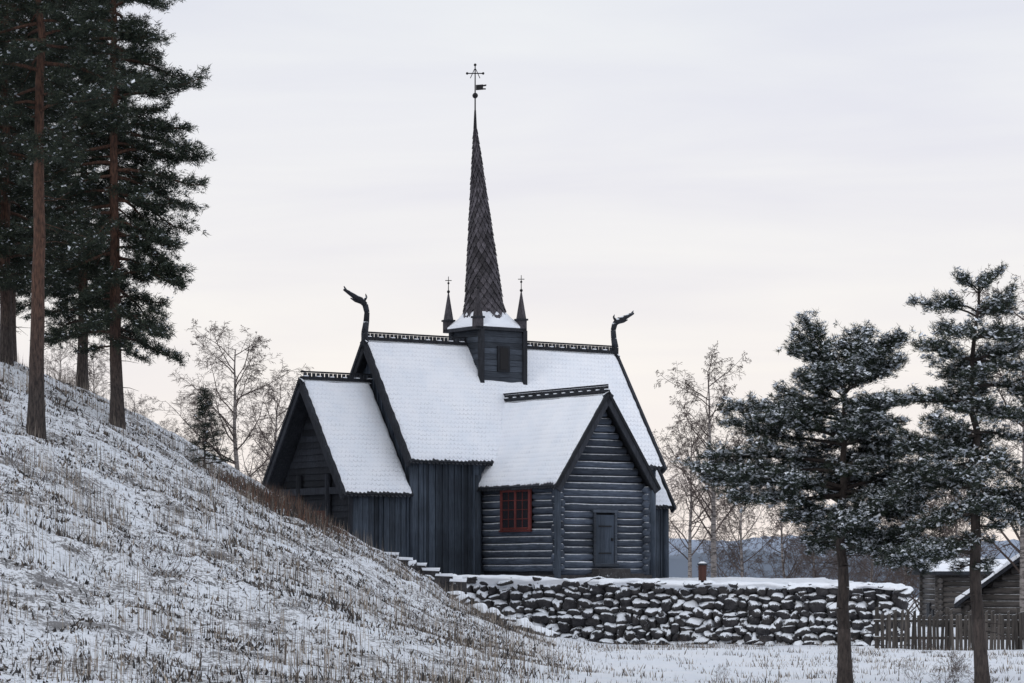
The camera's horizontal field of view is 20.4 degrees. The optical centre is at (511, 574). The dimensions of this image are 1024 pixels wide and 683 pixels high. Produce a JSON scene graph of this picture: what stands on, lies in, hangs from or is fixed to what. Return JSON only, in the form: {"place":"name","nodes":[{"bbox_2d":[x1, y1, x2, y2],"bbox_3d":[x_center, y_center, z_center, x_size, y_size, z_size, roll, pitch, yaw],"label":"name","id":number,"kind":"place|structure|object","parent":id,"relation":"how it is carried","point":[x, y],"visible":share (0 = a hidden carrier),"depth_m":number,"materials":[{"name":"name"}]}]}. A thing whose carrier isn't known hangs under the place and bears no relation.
{"place":"outdoors","nodes":[
{"label":"outdoors","id":0,"kind":"place"},
{"bbox_2d":[0,359,1023,682],"bbox_3d":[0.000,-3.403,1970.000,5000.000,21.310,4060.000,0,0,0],"label":"ground","id":1,"kind":"structure","parent":0,"point":[56,550],"depth_m":59.78,"materials":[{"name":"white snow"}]},
{"bbox_2d":[3,441,34,467],"bbox_3d":[-10.918,-2.658,63.077,0.566,0.703,0.761,0,0,19],"label":"dry shrub","id":2,"kind":"object","parent":1,"relation":"on","point":[19,455],"visible":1,"depth_m":63.00,"materials":[{"name":"plant"}]},
{"bbox_2d":[0,0,98,365],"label":"pine tree","id":3,"kind":"object","parent":1,"relation":"on","point":[10,263],"visible":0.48,"depth_m":80.78,"materials":[{"name":"green plant"}]},
{"bbox_2d":[0,4,103,361],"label":"pine tree","id":4,"kind":"object","parent":1,"relation":"on","point":[62,286],"visible":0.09,"depth_m":85.92,"materials":[{"name":"green plant"}]},
{"bbox_2d":[44,339,90,384],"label":"bare birch tree","id":5,"kind":"object","parent":1,"relation":"on","point":[60,360],"visible":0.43,"depth_m":149.71,"materials":[{"name":"grey plant"}]},
{"bbox_2d":[0,0,153,438],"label":"pine tree","id":6,"kind":"object","parent":1,"relation":"on","point":[22,43],"visible":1,"depth_m":68.84,"materials":[{"name":"green plant"}]},
{"bbox_2d":[16,0,162,390],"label":"pine tree","id":7,"kind":"object","parent":1,"relation":"on","point":[61,304],"visible":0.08,"depth_m":91.68,"materials":[{"name":"green plant"}]},
{"bbox_2d":[73,340,109,400],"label":"bare birch tree","id":8,"kind":"object","parent":1,"relation":"on","point":[93,373],"visible":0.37,"depth_m":139.86,"materials":[{"name":"grey plant"}]},
{"bbox_2d":[7,0,215,429],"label":"pine tree","id":9,"kind":"object","parent":1,"relation":"on","point":[109,285],"visible":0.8,"depth_m":77.32,"materials":[{"name":"green plant"}]},
{"bbox_2d":[124,390,153,420],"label":"bare birch tree","id":10,"kind":"object","parent":1,"relation":"on","point":[139,403],"visible":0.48,"depth_m":150.13,"materials":[{"name":"grey plant"}]},
{"bbox_2d":[134,530,173,562],"bbox_3d":[-7.188,-0.558,56.945,0.846,0.781,0.628,0,0,-1],"label":"dry shrub","id":11,"kind":"object","parent":1,"relation":"on","point":[154,546],"visible":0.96,"depth_m":56.94,"materials":[{"name":"plant"}]},
{"bbox_2d":[150,537,196,574],"bbox_3d":[-6.681,-0.331,56.069,0.691,0.859,0.931,0,0,33],"label":"dry shrub","id":12,"kind":"object","parent":1,"relation":"on","point":[171,557],"visible":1,"depth_m":56.01,"materials":[{"name":"white plant"}]},
{"bbox_2d":[160,419,187,439],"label":"bare birch tree","id":13,"kind":"object","parent":1,"relation":"on","point":[164,423],"visible":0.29,"depth_m":160.11,"materials":[{"name":"grey plant"}]},
{"bbox_2d":[170,388,232,449],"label":"bare birch tree","id":14,"kind":"object","parent":1,"relation":"on","point":[198,420],"visible":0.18,"depth_m":149.76,"materials":[{"name":"grey plant"}]},
{"bbox_2d":[188,386,231,468],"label":"spruce sapling","id":15,"kind":"object","parent":1,"relation":"on","point":[201,408],"visible":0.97,"depth_m":81.40,"materials":[{"name":"green plant"}]},
{"bbox_2d":[147,318,312,481],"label":"bare birch tree","id":16,"kind":"object","parent":1,"relation":"on","point":[234,413],"visible":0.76,"depth_m":128.04,"materials":[{"name":"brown plant"}]},
{"bbox_2d":[237,369,300,483],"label":"bare birch tree","id":17,"kind":"object","parent":1,"relation":"on","point":[271,423],"visible":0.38,"depth_m":144.45,"materials":[{"name":"grey plant"}]},
{"bbox_2d":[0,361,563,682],"bbox_3d":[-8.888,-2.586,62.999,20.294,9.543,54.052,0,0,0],"label":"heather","id":18,"kind":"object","parent":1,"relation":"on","point":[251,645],"visible":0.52,"depth_m":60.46,"materials":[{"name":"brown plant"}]},
{"bbox_2d":[170,447,403,568],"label":"reddish weeds","id":19,"kind":"object","parent":1,"relation":"on","point":[294,506],"visible":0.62,"depth_m":81.69,"materials":[{"name":"brown plant"}]},
{"bbox_2d":[0,354,575,682],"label":"tall dry stalks","id":20,"kind":"object","parent":1,"relation":"on","point":[492,641],"visible":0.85,"depth_m":58.13,"materials":[{"name":"beige plant"}]},
{"bbox_2d":[0,362,576,682],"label":"heather clumps","id":21,"kind":"object","parent":1,"relation":"on","point":[351,617],"visible":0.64,"depth_m":56.70,"materials":[{"name":"brown plant"}]},
{"bbox_2d":[280,549,305,561],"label":"dry shrub","id":22,"kind":"object","parent":1,"relation":"on","point":[293,555],"visible":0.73,"depth_m":66.12,"materials":[{"name":"plant"}]},
{"bbox_2d":[402,609,430,628],"bbox_3d":[-2.083,1.001,60.944,0.503,0.625,0.677,0,0,29],"label":"dry shrub","id":23,"kind":"object","parent":1,"relation":"on","point":[416,620],"visible":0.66,"depth_m":60.98,"materials":[{"name":"white plant"}]},
{"bbox_2d":[384,552,466,593],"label":"stone steps","id":24,"kind":"structure","parent":1,"relation":"on","point":[447,581],"depth_m":88.71,"materials":[{"name":"grey stone"}]},
{"bbox_2d":[262,63,676,578],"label":"stave church","id":25,"kind":"structure","parent":1,"relation":"on","point":[485,437],"depth_m":102.20,"materials":[{"name":"black wood"}]},
{"bbox_2d":[313,511,324,520],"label":"porch door","id":26,"kind":"structure","parent":25,"relation":"in","point":[323,512],"depth_m":101.63,"materials":[{"name":"brown wood"}]},
{"bbox_2d":[499,489,531,531],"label":"red window","id":27,"kind":"structure","parent":25,"relation":"in","point":[515,505],"depth_m":101.06,"materials":[{"name":"paint"}]},
{"bbox_2d":[590,510,618,566],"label":"plank door","id":28,"kind":"structure","parent":25,"relation":"in","point":[604,539],"depth_m":100.29,"materials":[{"name":"black wood"}]},
{"bbox_2d":[407,560,557,637],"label":"fallen stones","id":29,"kind":"object","parent":1,"relation":"on","point":[461,595],"visible":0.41,"depth_m":87.92,"materials":[{"name":"grey stone"}]},
{"bbox_2d":[542,649,557,662],"bbox_3d":[0.851,1.816,61.943,0.377,0.469,0.508,0,0,13],"label":"dry shrub","id":30,"kind":"object","parent":1,"relation":"on","point":[549,657],"visible":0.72,"depth_m":61.89,"materials":[{"name":"plant"}]},
{"bbox_2d":[675,636,688,646],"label":"dry shrub","id":31,"kind":"object","parent":1,"relation":"on","point":[682,641],"visible":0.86,"depth_m":85.97,"materials":[{"name":"white plant"}]},
{"bbox_2d":[453,574,913,645],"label":"stone wall","id":32,"kind":"structure","parent":1,"relation":"on","point":[784,626],"depth_m":89.83,"materials":[{"name":"grey stone"}]},
{"bbox_2d":[453,575,897,644],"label":"wall top snow","id":33,"kind":"structure","parent":32,"relation":"on","point":[490,580],"depth_m":90.39,"materials":[{"name":"white snow"}]},
{"bbox_2d":[697,561,707,581],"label":"waste bin","id":34,"kind":"object","parent":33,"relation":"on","point":[702,570],"visible":0.88,"depth_m":92.49,"materials":[{"name":"brown wood"}]},
{"bbox_2d":[661,413,736,577],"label":"bare birch tree","id":35,"kind":"object","parent":1,"relation":"on","point":[689,545],"visible":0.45,"depth_m":139.88,"materials":[{"name":"grey plant"}]},
{"bbox_2d":[653,341,787,577],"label":"bare birch tree","id":36,"kind":"object","parent":1,"relation":"on","point":[712,518],"visible":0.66,"depth_m":121.65,"materials":[{"name":"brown plant"}]},
{"bbox_2d":[714,664,730,679],"bbox_3d":[4.443,2.065,60.061,0.377,0.469,0.508,0,0,8],"label":"dry shrub","id":37,"kind":"object","parent":1,"relation":"on","point":[721,672],"visible":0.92,"depth_m":60.03,"materials":[{"name":"plant"}]},
{"bbox_2d":[693,433,779,577],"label":"bare birch tree","id":38,"kind":"object","parent":1,"relation":"on","point":[740,557],"visible":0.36,"depth_m":149.94,"materials":[{"name":"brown plant"}]},
{"bbox_2d":[510,623,1023,682],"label":"path weeds","id":39,"kind":"object","parent":1,"relation":"on","point":[588,669],"visible":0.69,"depth_m":70.91,"materials":[{"name":"brown plant"}]},
{"bbox_2d":[731,487,829,577],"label":"bare birch tree","id":40,"kind":"object","parent":1,"relation":"on","point":[786,554],"visible":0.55,"depth_m":174.91,"materials":[{"name":"grey plant"}]},
{"bbox_2d":[771,522,837,578],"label":"bare birch tree","id":41,"kind":"object","parent":1,"relation":"on","point":[814,570],"visible":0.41,"depth_m":139.45,"materials":[{"name":"grey plant"}]},
{"bbox_2d":[671,307,960,682],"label":"pine tree","id":42,"kind":"object","parent":1,"relation":"on","point":[863,419],"visible":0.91,"depth_m":54.57,"materials":[{"name":"green plant"}]},
{"bbox_2d":[811,502,883,582],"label":"bare birch tree","id":43,"kind":"object","parent":1,"relation":"on","point":[848,567],"visible":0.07,"depth_m":168.88,"materials":[{"name":"grey plant"}]},
{"bbox_2d":[818,516,918,609],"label":"bare birch tree","id":44,"kind":"object","parent":1,"relation":"on","point":[871,577],"visible":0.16,"depth_m":150.26,"materials":[{"name":"grey plant"}]},
{"bbox_2d":[893,656,927,680],"bbox_3d":[8.400,2.003,60.008,0.677,0.625,0.503,0,0,-23],"label":"dry shrub","id":45,"kind":"object","parent":1,"relation":"on","point":[911,671],"visible":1,"depth_m":60.00,"materials":[{"name":"plant"}]},
{"bbox_2d":[862,452,961,613],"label":"bare birch tree","id":46,"kind":"object","parent":1,"relation":"on","point":[905,573],"visible":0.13,"depth_m":159.34,"materials":[{"name":"grey plant"}]},
{"bbox_2d":[858,488,970,623],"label":"bare birch tree","id":47,"kind":"object","parent":1,"relation":"on","point":[911,568],"visible":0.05,"depth_m":180.73,"materials":[{"name":"grey plant"}]},
{"bbox_2d":[910,633,934,652],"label":"dry shrub","id":48,"kind":"object","parent":1,"relation":"on","point":[926,646],"visible":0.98,"depth_m":80.13,"materials":[{"name":"plant"}]},
{"bbox_2d":[865,260,1023,682],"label":"pine tree","id":49,"kind":"object","parent":1,"relation":"on","point":[956,440],"visible":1,"depth_m":51.85,"materials":[{"name":"green plant"}]},
{"bbox_2d":[885,458,1008,604],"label":"bare birch tree","id":50,"kind":"object","parent":1,"relation":"on","point":[963,523],"visible":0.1,"depth_m":150.42,"materials":[{"name":"grey plant"}]},
{"bbox_2d":[874,607,1023,650],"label":"palisade fence","id":51,"kind":"object","parent":1,"relation":"on","point":[1016,621],"visible":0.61,"depth_m":83.56,"materials":[{"name":"brown wood"}]},
{"bbox_2d":[926,659,973,682],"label":"dry shrub","id":52,"kind":"object","parent":1,"relation":"on","point":[955,667],"visible":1,"depth_m":54.01,"materials":[{"name":"plant"}]},
{"bbox_2d":[936,644,967,669],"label":"dry shrub","id":53,"kind":"object","parent":1,"relation":"on","point":[951,654],"visible":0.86,"depth_m":66.16,"materials":[{"name":"plant"}]},
{"bbox_2d":[935,657,973,682],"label":"dry shrub","id":54,"kind":"object","parent":1,"relation":"on","point":[955,670],"visible":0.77,"depth_m":58.03,"materials":[{"name":"plant"}]},
{"bbox_2d":[946,656,967,677],"bbox_3d":[9.542,2.003,60.919,0.503,0.625,0.677,0,0,8],"label":"dry shrub","id":55,"kind":"object","parent":1,"relation":"on","point":[961,663],"visible":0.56,"depth_m":60.95,"materials":[{"name":"plant"}]},
{"bbox_2d":[912,558,1007,626],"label":"log cabin","id":56,"kind":"object","parent":1,"relation":"on","point":[940,586],"visible":0.22,"depth_m":121.63,"materials":[{"name":"brown wood"}]},
{"bbox_2d":[926,602,933,626],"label":"door and windows","id":57,"kind":"structure","parent":56,"relation":"in","point":[928,605],"depth_m":123.88,"materials":[{"name":"grey wood"}]},
{"bbox_2d":[930,263,1023,611],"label":"bare birch tree","id":58,"kind":"object","parent":1,"relation":"on","point":[1021,550],"visible":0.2,"depth_m":95.90,"materials":[{"name":"grey plant"}]},
{"bbox_2d":[966,662,999,682],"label":"dry shrub","id":59,"kind":"object","parent":1,"relation":"on","point":[990,675],"visible":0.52,"depth_m":55.04,"materials":[{"name":"plant"}]},
{"bbox_2d":[954,553,1019,636],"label":"log cabin","id":60,"kind":"object","parent":1,"relation":"on","point":[1006,576],"visible":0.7,"depth_m":98.23,"materials":[{"name":"brown wood"}]},
{"bbox_2d":[16,0,1023,540],"label":"sky","id":61,"kind":"structure","parent":0,"point":[710,171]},
{"bbox_2d":[669,548,998,597],"bbox_3d":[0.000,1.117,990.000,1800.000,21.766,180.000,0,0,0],"label":"wooded hill","id":62,"kind":"structure","parent":0,"point":[678,565],"depth_m":900.00,"materials":[{"name":"grey plant"}]},
{"bbox_2d":[669,535,1019,558],"bbox_3d":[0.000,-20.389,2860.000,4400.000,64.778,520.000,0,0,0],"label":"distant hill","id":63,"kind":"structure","parent":0,"point":[759,546],"depth_m":2607.11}
]}

